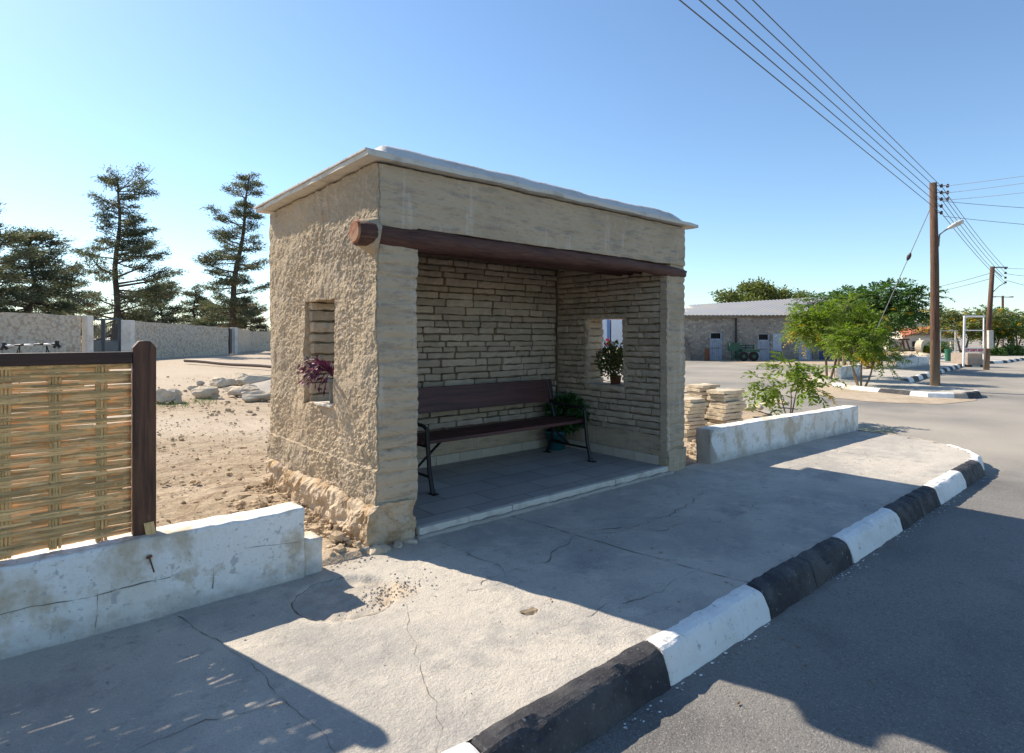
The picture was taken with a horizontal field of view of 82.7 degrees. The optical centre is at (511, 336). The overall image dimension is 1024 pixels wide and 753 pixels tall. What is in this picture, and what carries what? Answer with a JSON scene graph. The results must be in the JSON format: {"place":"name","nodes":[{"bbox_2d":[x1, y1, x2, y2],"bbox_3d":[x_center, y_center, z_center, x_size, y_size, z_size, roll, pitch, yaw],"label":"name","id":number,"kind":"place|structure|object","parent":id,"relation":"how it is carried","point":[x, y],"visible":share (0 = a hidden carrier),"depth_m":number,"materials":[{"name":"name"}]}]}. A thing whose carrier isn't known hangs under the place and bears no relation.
{"place":"outdoors","nodes":[
{"label":"outdoors","id":0,"kind":"place"},
{"bbox_2d":[0,431,971,752],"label":"pavement","id":1,"kind":"structure","parent":0,"point":[296,665],"depth_m":2.83,"materials":[{"name":"concrete"}]},
{"bbox_2d":[126,460,900,752],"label":"grit","id":2,"kind":"object","parent":1,"relation":"on","point":[387,595],"visible":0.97,"depth_m":3.23,"materials":[{"name":"gravel"}]},
{"bbox_2d":[11,337,967,565],"bbox_3d":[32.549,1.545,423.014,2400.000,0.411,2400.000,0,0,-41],"label":"ground","id":3,"kind":"structure","parent":0,"point":[173,368],"depth_m":7.68,"materials":[{"name":"soil"}]},
{"bbox_2d":[0,202,48,312],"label":"pine tree","id":4,"kind":"object","parent":3,"relation":"on","point":[9,294],"visible":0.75,"depth_m":36.37,"materials":[{"name":"green plant"}]},
{"bbox_2d":[0,341,62,392],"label":"barrier","id":5,"kind":"object","parent":3,"relation":"on","point":[5,345],"visible":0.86,"depth_m":12.98,"materials":[{"name":"white metal"}]},
{"bbox_2d":[0,312,81,352],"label":"boundary wall","id":6,"kind":"structure","parent":3,"relation":"on","point":[34,328],"depth_m":27.62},
{"bbox_2d":[0,226,91,351],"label":"pine tree","id":7,"kind":"object","parent":3,"relation":"on","point":[43,262],"visible":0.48,"depth_m":39.99,"materials":[{"name":"green plant"}]},
{"bbox_2d":[33,264,113,350],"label":"cypress tree","id":8,"kind":"object","parent":3,"relation":"on","point":[84,302],"visible":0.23,"depth_m":57.28,"materials":[{"name":"green plant"}]},
{"bbox_2d":[82,315,92,351],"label":"gate pier","id":9,"kind":"structure","parent":3,"relation":"on","point":[87,333],"depth_m":29.71,"materials":[{"name":"paint"}]},
{"bbox_2d":[93,319,120,351],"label":"metal gate","id":10,"kind":"structure","parent":3,"relation":"on","point":[103,344],"depth_m":32.49,"materials":[{"name":"metal"}]},
{"bbox_2d":[49,162,190,349],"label":"pine tree","id":11,"kind":"object","parent":3,"relation":"on","point":[138,249],"visible":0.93,"depth_m":46.87,"materials":[{"name":"green plant"}]},
{"bbox_2d":[121,320,134,351],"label":"gate pier","id":12,"kind":"structure","parent":3,"relation":"on","point":[127,335],"depth_m":35.20,"materials":[{"name":"paint"}]},
{"bbox_2d":[109,307,174,326],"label":"cypress tree","id":13,"kind":"object","parent":3,"relation":"on","point":[151,318],"visible":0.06,"depth_m":66.05,"materials":[{"name":"green plant"}]},
{"bbox_2d":[0,502,321,659],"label":"wall","id":14,"kind":"structure","parent":3,"relation":"on","point":[72,592],"depth_m":2.87,"materials":[{"name":"concrete"}]},
{"bbox_2d":[0,341,155,559],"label":"reed fence","id":15,"kind":"object","parent":14,"relation":"on","point":[45,519],"visible":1,"depth_m":2.77,"materials":[{"name":"wicker"}]},
{"bbox_2d":[143,279,191,323],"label":"cypress tree","id":16,"kind":"object","parent":3,"relation":"on","point":[171,311],"visible":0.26,"depth_m":69.92,"materials":[{"name":"green plant"}]},
{"bbox_2d":[156,388,181,403],"bbox_3d":[-7.400,1.292,12.468,0.579,0.387,0.441,0,0,-4],"label":"rock","id":17,"kind":"object","parent":3,"relation":"on","point":[164,395],"visible":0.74,"depth_m":12.30,"materials":[{"name":"stone"}]},
{"bbox_2d":[135,321,228,357],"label":"boundary wall","id":18,"kind":"structure","parent":3,"relation":"on","point":[167,340],"depth_m":41.12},
{"bbox_2d":[176,283,212,323],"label":"tree","id":19,"kind":"object","parent":3,"relation":"on","point":[192,309],"visible":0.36,"depth_m":75.64,"materials":[{"name":"green plant"}]},
{"bbox_2d":[190,386,219,398],"bbox_3d":[-7.082,1.290,13.409,0.625,0.317,0.379,0,0,-6],"label":"rock","id":20,"kind":"object","parent":3,"relation":"on","point":[201,392],"visible":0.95,"depth_m":13.28,"materials":[{"name":"stone"}]},
{"bbox_2d":[180,299,235,326],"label":"cypress tree","id":21,"kind":"object","parent":3,"relation":"on","point":[196,322],"visible":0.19,"depth_m":72.63,"materials":[{"name":"green plant"}]},
{"bbox_2d":[183,359,271,367],"bbox_3d":[-12.848,1.244,26.685,10.835,0.208,0.170,0,0,40],"label":"fallen pole","id":22,"kind":"object","parent":3,"relation":"on","point":[228,363],"visible":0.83,"depth_m":26.83,"materials":[{"name":"brown wood"}]},
{"bbox_2d":[189,171,269,327],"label":"pine tree","id":23,"kind":"object","parent":3,"relation":"on","point":[232,303],"visible":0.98,"depth_m":52.10,"materials":[{"name":"green plant"}]},
{"bbox_2d":[228,328,231,353],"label":"metal gate","id":24,"kind":"structure","parent":3,"relation":"on","point":[230,341],"depth_m":47.52,"materials":[{"name":"metal"}]},
{"bbox_2d":[232,327,237,353],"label":"gate pier","id":25,"kind":"structure","parent":3,"relation":"on","point":[234,340],"depth_m":47.91,"materials":[{"name":"paint"}]},
{"bbox_2d":[227,387,248,395],"bbox_3d":[-6.493,1.304,13.772,0.549,0.243,0.374,0,0,5],"label":"rock","id":26,"kind":"object","parent":3,"relation":"on","point":[235,391],"visible":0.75,"depth_m":13.63,"materials":[{"name":"stone"}]},
{"bbox_2d":[230,373,248,383],"bbox_3d":[-7.922,1.231,16.929,0.612,0.361,0.652,0,0,-41],"label":"rock","id":27,"kind":"object","parent":3,"relation":"on","point":[236,376],"visible":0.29,"depth_m":16.89,"materials":[{"name":"stone"}]},
{"bbox_2d":[230,328,250,352],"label":"boundary wall","id":28,"kind":"structure","parent":3,"relation":"on","point":[244,341],"depth_m":53.59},
{"bbox_2d":[215,301,270,342],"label":"cypress tree","id":29,"kind":"object","parent":3,"relation":"on","point":[258,324],"visible":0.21,"depth_m":61.87,"materials":[{"name":"green plant"}]},
{"bbox_2d":[241,390,270,401],"bbox_3d":[-5.586,1.314,12.764,0.656,0.269,0.350,0,0,-26],"label":"rock","id":30,"kind":"object","parent":3,"relation":"on","point":[253,396],"visible":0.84,"depth_m":12.67,"materials":[{"name":"stone"}]},
{"bbox_2d":[250,331,270,350],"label":"boundary wall","id":31,"kind":"structure","parent":3,"relation":"on","point":[260,340],"depth_m":59.84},
{"bbox_2d":[252,380,270,390],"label":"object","id":32,"kind":"object","parent":3,"relation":"on","point":[263,386],"visible":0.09,"depth_m":15.54,"materials":[{"name":"stone"}]},
{"bbox_2d":[209,377,237,387],"bbox_3d":[-8.023,1.281,16.137,0.604,0.340,0.762,0,0,-41],"label":"rock","id":33,"kind":"object","parent":32,"relation":"on","point":[221,382],"visible":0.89,"depth_m":15.96,"materials":[{"name":"stone"}]},
{"bbox_2d":[241,384,259,390],"bbox_3d":[-6.462,1.316,14.384,0.585,0.298,0.322,0,0,17],"label":"rock","id":34,"kind":"object","parent":32,"relation":"on","point":[250,387],"visible":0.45,"depth_m":14.30,"materials":[{"name":"stone"}]},
{"bbox_2d":[237,375,270,384],"bbox_3d":[-7.193,1.265,16.675,1.269,0.354,0.412,0,0,-18],"label":"rock","id":35,"kind":"object","parent":32,"relation":"on","point":[250,379],"visible":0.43,"depth_m":16.49,"materials":[{"name":"stone"}]},
{"bbox_2d":[156,429,692,547],"bbox_3d":[-0.744,1.439,8.249,8.425,0.227,6.394,0,0,-41],"label":"dry straw","id":36,"kind":"object","parent":3,"relation":"on","point":[218,475],"visible":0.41,"depth_m":5.83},
{"bbox_2d":[156,375,695,555],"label":"soil clods","id":37,"kind":"object","parent":3,"relation":"on","point":[336,534],"visible":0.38,"depth_m":4.90,"materials":[{"name":"soil"}]},
{"bbox_2d":[253,145,697,554],"bbox_3d":[-0.214,0.111,5.848,3.924,2.855,2.394,0,0,-41],"label":"bus shelter","id":38,"kind":"object","parent":3,"relation":"on","point":[398,277],"visible":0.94,"depth_m":5.06,"materials":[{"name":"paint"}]},
{"bbox_2d":[297,354,333,402],"bbox_3d":[-1.524,0.318,4.519,0.301,0.389,0.410,0,0,-41],"label":"potted plant","id":39,"kind":"object","parent":38,"relation":"on","point":[321,366],"visible":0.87,"depth_m":4.48,"materials":[{"name":"purple plant"}]},
{"bbox_2d":[417,379,596,495],"bbox_3d":[-0.121,0.920,5.843,2.100,0.851,0.770,0,0,-41],"label":"bench","id":40,"kind":"object","parent":38,"relation":"on","point":[448,398],"visible":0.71,"depth_m":5.98,"materials":[{"name":"brown wood"}]},
{"bbox_2d":[542,391,590,449],"bbox_3d":[0.625,0.990,6.859,0.462,0.695,0.631,0,0,-41],"label":"potted plant","id":41,"kind":"object","parent":38,"relation":"on","point":[569,398],"visible":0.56,"depth_m":6.83,"materials":[{"name":"green plant"}]},
{"bbox_2d":[594,339,624,383],"bbox_3d":[1.168,0.287,6.736,0.404,0.522,0.471,0,0,-41],"label":"potted plant","id":42,"kind":"object","parent":38,"relation":"on","point":[613,360],"visible":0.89,"depth_m":6.69,"materials":[{"name":"green plant"}]},
{"bbox_2d":[156,396,894,433],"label":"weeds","id":43,"kind":"object","parent":3,"relation":"on","point":[182,405],"visible":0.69,"depth_m":11.93,"materials":[{"name":"green plant"}]},
{"bbox_2d":[696,405,857,463],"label":"wall","id":44,"kind":"structure","parent":3,"relation":"on","point":[716,443],"depth_m":7.15,"materials":[{"name":"concrete"}]},
{"bbox_2d":[740,351,846,414],"bbox_3d":[5.059,0.895,10.468,1.974,1.277,1.183,0,0,-6],"label":"sapling","id":45,"kind":"object","parent":3,"relation":"on","point":[798,376],"visible":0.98,"depth_m":10.39,"materials":[{"name":"green plant"}]},
{"bbox_2d":[883,326,957,349],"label":"house","id":46,"kind":"structure","parent":3,"relation":"on","point":[915,337],"depth_m":62.00,"materials":[{"name":"ceramic"}]},
{"bbox_2d":[0,0,1023,337],"label":"sky","id":47,"kind":"structure","parent":0,"point":[636,102],"materials":[{"name":"blue"}]},
{"bbox_2d":[93,338,1023,752],"bbox_3d":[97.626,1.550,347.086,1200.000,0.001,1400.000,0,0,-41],"label":"road","id":48,"kind":"structure","parent":0,"point":[925,642],"depth_m":2.95,"materials":[{"name":"asphalt"}]},
{"bbox_2d":[602,319,609,349],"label":"parked lorry","id":49,"kind":"object","parent":48,"relation":"on","point":[606,327],"visible":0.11,"depth_m":46.00,"materials":[{"name":"white metal"}]},
{"bbox_2d":[610,319,622,352],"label":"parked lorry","id":50,"kind":"object","parent":48,"relation":"on","point":[616,333],"visible":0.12,"depth_m":46.00,"materials":[{"name":"white metal"}]},
{"bbox_2d":[442,429,984,752],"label":"kerb","id":51,"kind":"structure","parent":48,"relation":"on","point":[581,711],"depth_m":2.75,"materials":[{"name":"concrete"}]},
{"bbox_2d":[623,477,984,728],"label":"paint flakes","id":52,"kind":"object","parent":48,"relation":"on","point":[625,727],"visible":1,"depth_m":2.88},
{"bbox_2d":[784,284,876,365],"bbox_3d":[16.094,-0.479,28.864,5.160,4.117,4.442,0,0,-41],"label":"street tree","id":53,"kind":"object","parent":48,"relation":"on","point":[825,297],"visible":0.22,"depth_m":28.94,"materials":[{"name":"green plant"}]},
{"bbox_2d":[803,277,955,368],"bbox_3d":[16.469,-0.534,26.159,4.539,4.248,5.612,0,0,-41],"label":"street tree","id":54,"kind":"object","parent":48,"relation":"on","point":[899,314],"visible":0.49,"depth_m":25.07,"materials":[{"name":"green plant"}]},
{"bbox_2d":[944,349,952,360],"bbox_3d":[24.772,1.050,33.000,0.384,0.660,0.390,0,0,-41],"label":"rubbish bin","id":55,"kind":"object","parent":48,"relation":"on","point":[948,352],"visible":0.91,"depth_m":32.87,"materials":[{"name":"green plastic"}]},
{"bbox_2d":[962,316,984,366],"bbox_3d":[23.425,0.224,29.503,1.117,2.592,0.095,0,0,0],"label":"sign frame","id":56,"kind":"object","parent":48,"relation":"on","point":[969,349],"visible":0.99,"depth_m":29.48,"materials":[{"name":"white metal"}]},
{"bbox_2d":[983,266,1007,369],"bbox_3d":[22.611,-0.839,27.057,1.111,4.891,0.442,0,0,4],"label":"utility pole","id":57,"kind":"object","parent":48,"relation":"on","point":[989,339],"visible":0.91,"depth_m":27.11,"materials":[{"name":"brown wood"}]},
{"bbox_2d":[990,358,1023,363],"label":"kerb","id":58,"kind":"structure","parent":48,"relation":"on","point":[1006,361],"depth_m":34.57,"materials":[{"name":"concrete"}]},
{"bbox_2d":[684,424,703,429],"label":"stone slab","id":59,"kind":"object","parent":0,"point":[688,427],"depth_m":8.01,"materials":[{"name":"stone"}]},
{"bbox_2d":[684,420,706,425],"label":"stone slab","id":60,"kind":"object","parent":59,"relation":"on","point":[699,422],"depth_m":8.02,"materials":[{"name":"stone"}]},
{"bbox_2d":[685,417,703,421],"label":"stone slab","id":61,"kind":"object","parent":60,"relation":"on","point":[694,419],"depth_m":8.03,"materials":[{"name":"stone"}]},
{"bbox_2d":[684,413,704,417],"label":"stone slab","id":62,"kind":"object","parent":61,"relation":"on","point":[694,415],"depth_m":8.04,"materials":[{"name":"stone"}]},
{"bbox_2d":[684,402,707,407],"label":"stone slab","id":63,"kind":"object","parent":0,"point":[698,404],"depth_m":7.99,"materials":[{"name":"stone"}]},
{"bbox_2d":[684,396,704,402],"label":"stone slab","id":64,"kind":"object","parent":63,"relation":"on","point":[687,399],"depth_m":8.06,"materials":[{"name":"stone"}]},
{"bbox_2d":[684,387,715,391],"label":"stone slab","id":65,"kind":"object","parent":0,"point":[695,389],"depth_m":8.63,"materials":[{"name":"stone"}]},
{"bbox_2d":[686,383,719,387],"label":"stone slab","id":66,"kind":"object","parent":65,"relation":"on","point":[704,385],"depth_m":8.67,"materials":[{"name":"stone"}]},
{"bbox_2d":[709,418,742,423],"bbox_3d":[3.076,1.203,8.351,0.411,0.055,0.291,0,0,-37],"label":"stone slab","id":67,"kind":"object","parent":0,"point":[726,421],"depth_m":8.24,"materials":[{"name":"stone"}]},
{"bbox_2d":[704,414,741,420],"bbox_3d":[3.030,1.147,8.351,0.415,0.055,0.320,0,0,-33],"label":"stone slab","id":68,"kind":"object","parent":67,"relation":"on","point":[721,418],"depth_m":8.23,"materials":[{"name":"stone"}]},
{"bbox_2d":[706,411,742,416],"bbox_3d":[3.048,1.098,8.339,0.422,0.050,0.314,0,0,-35],"label":"stone slab","id":69,"kind":"object","parent":68,"relation":"on","point":[724,414],"depth_m":8.22,"materials":[{"name":"stone"}]},
{"bbox_2d":[707,407,743,412],"bbox_3d":[3.080,1.046,8.372,0.464,0.054,0.306,0,0,-36],"label":"stone slab","id":70,"kind":"object","parent":69,"relation":"on","point":[717,410],"depth_m":8.24,"materials":[{"name":"stone"}]},
{"bbox_2d":[709,404,746,408],"bbox_3d":[3.099,0.991,8.346,0.436,0.057,0.310,0,0,-28],"label":"stone slab","id":71,"kind":"object","parent":70,"relation":"on","point":[729,406],"depth_m":8.23,"materials":[{"name":"stone"}]},
{"bbox_2d":[710,400,744,405],"bbox_3d":[3.087,0.938,8.328,0.394,0.051,0.312,0,0,-32],"label":"stone slab","id":72,"kind":"object","parent":71,"relation":"on","point":[727,403],"depth_m":8.22,"materials":[{"name":"stone"}]},
{"bbox_2d":[707,396,742,401],"bbox_3d":[3.070,0.886,8.381,0.455,0.058,0.291,0,0,-36],"label":"stone slab","id":73,"kind":"object","parent":72,"relation":"on","point":[724,399],"depth_m":8.26,"materials":[{"name":"stone"}]},
{"bbox_2d":[708,394,741,397],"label":"stone slab","id":74,"kind":"object","parent":73,"relation":"on","point":[725,395],"depth_m":8.20,"materials":[{"name":"stone"}]},
{"bbox_2d":[706,389,744,393],"bbox_3d":[3.052,0.782,8.320,0.464,0.058,0.309,0,0,-31],"label":"stone slab","id":75,"kind":"object","parent":74,"relation":"on","point":[725,391],"depth_m":8.23,"materials":[{"name":"stone"}]},
{"bbox_2d":[609,349,895,364],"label":"soil yard","id":76,"kind":"structure","parent":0,"point":[816,362],"depth_m":35.72,"materials":[{"name":"soil"}]},
{"bbox_2d":[728,343,759,360],"bbox_3d":[14.476,0.952,36.450,1.726,1.114,0.900,0,0,0],"label":"farm trailer","id":77,"kind":"object","parent":76,"relation":"on","point":[744,356],"visible":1,"depth_m":36.07,"materials":[{"name":"green paint"}]},
{"bbox_2d":[708,276,796,315],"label":"background tree","id":78,"kind":"object","parent":76,"relation":"on","point":[755,290],"visible":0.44,"depth_m":50.55,"materials":[{"name":"green plant"}]},
{"bbox_2d":[684,297,881,359],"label":"old building","id":79,"kind":"structure","parent":76,"relation":"on","point":[715,329],"depth_m":38.10,"materials":[{"name":"beige stone"}]},
{"bbox_2d":[711,340,719,359],"bbox_3d":[13.384,0.878,38.255,0.852,1.342,0.090,0,0,0],"label":"door","id":80,"kind":"structure","parent":79,"relation":"in","point":[715,344],"depth_m":38.24,"materials":[{"name":"blue paint"}]},
{"bbox_2d":[710,332,721,359],"bbox_3d":[13.384,0.620,38.275,0.852,1.859,0.170,0,0,0],"label":"door frame","id":81,"kind":"structure","parent":79,"relation":"in","point":[713,335],"depth_m":38.22,"materials":[{"name":"white paint"}]},
{"bbox_2d":[759,341,767,359],"bbox_3d":[16.520,0.916,38.255,0.826,1.265,0.090,0,0,0],"label":"door","id":82,"kind":"structure","parent":79,"relation":"in","point":[763,345],"depth_m":38.24,"materials":[{"name":"blue paint"}]},
{"bbox_2d":[758,333,769,359],"bbox_3d":[16.520,0.658,38.275,0.826,1.781,0.170,0,0,0],"label":"door frame","id":83,"kind":"structure","parent":79,"relation":"in","point":[761,336],"depth_m":38.19,"materials":[{"name":"white paint"}]},
{"bbox_2d":[773,334,781,350],"bbox_3d":[17.372,0.361,38.084,0.568,1.136,0.028,0,0,0],"label":"window","id":84,"kind":"structure","parent":79,"relation":"in","point":[777,346],"depth_m":38.07,"materials":[{"name":"blue paint"}]},
{"bbox_2d":[799,337,811,359],"bbox_3d":[19.256,0.774,38.270,0.929,1.549,0.060,0,0,0],"label":"door","id":85,"kind":"structure","parent":79,"relation":"in","point":[808,353],"depth_m":38.24,"materials":[{"name":"blue paint"}]},
{"bbox_2d":[791,288,814,315],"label":"background tree","id":86,"kind":"object","parent":76,"relation":"on","point":[799,292],"visible":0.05,"depth_m":54.26,"materials":[{"name":"green plant"}]},
{"bbox_2d":[898,339,914,351],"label":"wooden winch","id":87,"kind":"object","parent":76,"relation":"on","point":[907,343],"visible":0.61,"depth_m":45.95,"materials":[{"name":"brown wood"}]},
{"bbox_2d":[914,340,927,354],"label":"millstone","id":88,"kind":"object","parent":76,"relation":"on","point":[919,345],"visible":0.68,"depth_m":43.78,"materials":[{"name":"stone"}]},
{"bbox_2d":[796,371,975,403],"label":"soil verge","id":89,"kind":"structure","parent":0,"point":[851,394],"depth_m":14.57,"materials":[{"name":"soil"}]},
{"bbox_2d":[775,301,851,378],"bbox_3d":[10.106,0.184,19.424,2.383,2.797,2.235,0,0,-41],"label":"young tree","id":90,"kind":"object","parent":89,"relation":"on","point":[811,322],"visible":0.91,"depth_m":19.28,"materials":[{"name":"green plant"}]},
{"bbox_2d":[826,291,892,376],"bbox_3d":[11.879,0.012,20.242,2.211,3.152,2.628,0,0,-41],"label":"young tree","id":91,"kind":"object","parent":89,"relation":"on","point":[856,318],"visible":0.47,"depth_m":19.89,"materials":[{"name":"green plant"}]},
{"bbox_2d":[815,318,912,385],"bbox_3d":[10.054,0.514,16.602,2.412,2.097,2.096,0,0,19],"label":"young tree","id":92,"kind":"object","parent":89,"relation":"on","point":[862,351],"visible":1,"depth_m":16.52,"materials":[{"name":"green plant"}]},
{"bbox_2d":[811,362,973,392],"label":"traffic island","id":93,"kind":"structure","parent":0,"point":[886,380],"depth_m":18.64,"materials":[{"name":"concrete"}]},
{"bbox_2d":[835,364,860,378],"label":"wall","id":94,"kind":"structure","parent":93,"relation":"on","point":[843,372],"depth_m":19.73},
{"bbox_2d":[833,364,982,398],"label":"kerb","id":95,"kind":"structure","parent":93,"relation":"on","point":[968,395],"depth_m":15.40,"materials":[{"name":"concrete"}]},
{"bbox_2d":[896,356,928,367],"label":"wall","id":96,"kind":"structure","parent":93,"relation":"on","point":[920,361],"depth_m":27.44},
{"bbox_2d":[929,182,963,385],"bbox_3d":[12.442,-1.351,16.673,0.964,6.102,0.255,0,0,-2],"label":"utility pole","id":97,"kind":"object","parent":93,"relation":"on","point":[934,316],"visible":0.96,"depth_m":16.57,"materials":[{"name":"brown wood"}]},
{"bbox_2d":[679,0,940,212],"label":"power line","id":98,"kind":"object","parent":97,"relation":"attached to","point":[681,1],"visible":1,"depth_m":8.14,"materials":[{"name":"metal"}]},
{"bbox_2d":[699,0,938,204],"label":"power line","id":99,"kind":"object","parent":97,"relation":"attached to","point":[802,87],"visible":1,"depth_m":8.50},
{"bbox_2d":[716,0,938,197],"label":"power line","id":100,"kind":"object","parent":97,"relation":"attached to","point":[812,85],"visible":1,"depth_m":8.86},
{"bbox_2d":[735,0,940,192],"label":"power line","id":101,"kind":"object","parent":97,"relation":"attached to","point":[824,83],"visible":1,"depth_m":9.27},
{"bbox_2d":[752,0,940,185],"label":"power line","id":102,"kind":"object","parent":97,"relation":"attached to","point":[836,82],"visible":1,"depth_m":9.53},
{"bbox_2d":[856,209,929,374],"bbox_3d":[11.477,-1.180,17.619,0.109,5.408,2.309,0,0,-31],"label":"guy wire","id":103,"kind":"object","parent":97,"relation":"attached to","point":[909,255],"visible":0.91,"depth_m":17.23,"materials":[{"name":"metal"}]},
{"bbox_2d":[951,353,982,364],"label":"concrete block","id":104,"kind":"structure","parent":93,"relation":"on","point":[972,358],"depth_m":29.70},
{"bbox_2d":[857,351,1023,362],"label":"pavement","id":105,"kind":"structure","parent":0,"point":[993,358],"depth_m":39.28,"materials":[{"name":"concrete"}]},
{"bbox_2d":[940,330,957,358],"bbox_3d":[27.725,0.501,37.000,1.304,1.806,0.094,0,0,0],"label":"pipe rail","id":106,"kind":"object","parent":105,"relation":"on","point":[955,340],"visible":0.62,"depth_m":36.96,"materials":[{"name":"white metal"}]},
{"bbox_2d":[907,304,1023,352],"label":"roadside tree","id":107,"kind":"object","parent":105,"relation":"on","point":[950,318],"visible":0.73,"depth_m":45.07,"materials":[{"name":"green plant"}]},
{"bbox_2d":[948,306,1023,346],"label":"roadside tree","id":108,"kind":"object","parent":105,"relation":"on","point":[1011,332],"visible":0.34,"depth_m":45.58,"materials":[{"name":"green plant"}]},
{"bbox_2d":[979,345,1008,355],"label":"bush","id":109,"kind":"object","parent":105,"relation":"on","point":[996,351],"visible":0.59,"depth_m":42.53,"materials":[{"name":"green plant"}]},
{"bbox_2d":[981,313,1023,347],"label":"roadside tree","id":110,"kind":"object","parent":105,"relation":"on","point":[1019,328],"visible":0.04,"depth_m":48.84,"materials":[{"name":"green plant"}]},
{"bbox_2d":[999,340,1023,355],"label":"bush","id":111,"kind":"object","parent":105,"relation":"on","point":[1013,349],"visible":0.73,"depth_m":43.38,"materials":[{"name":"green plant"}]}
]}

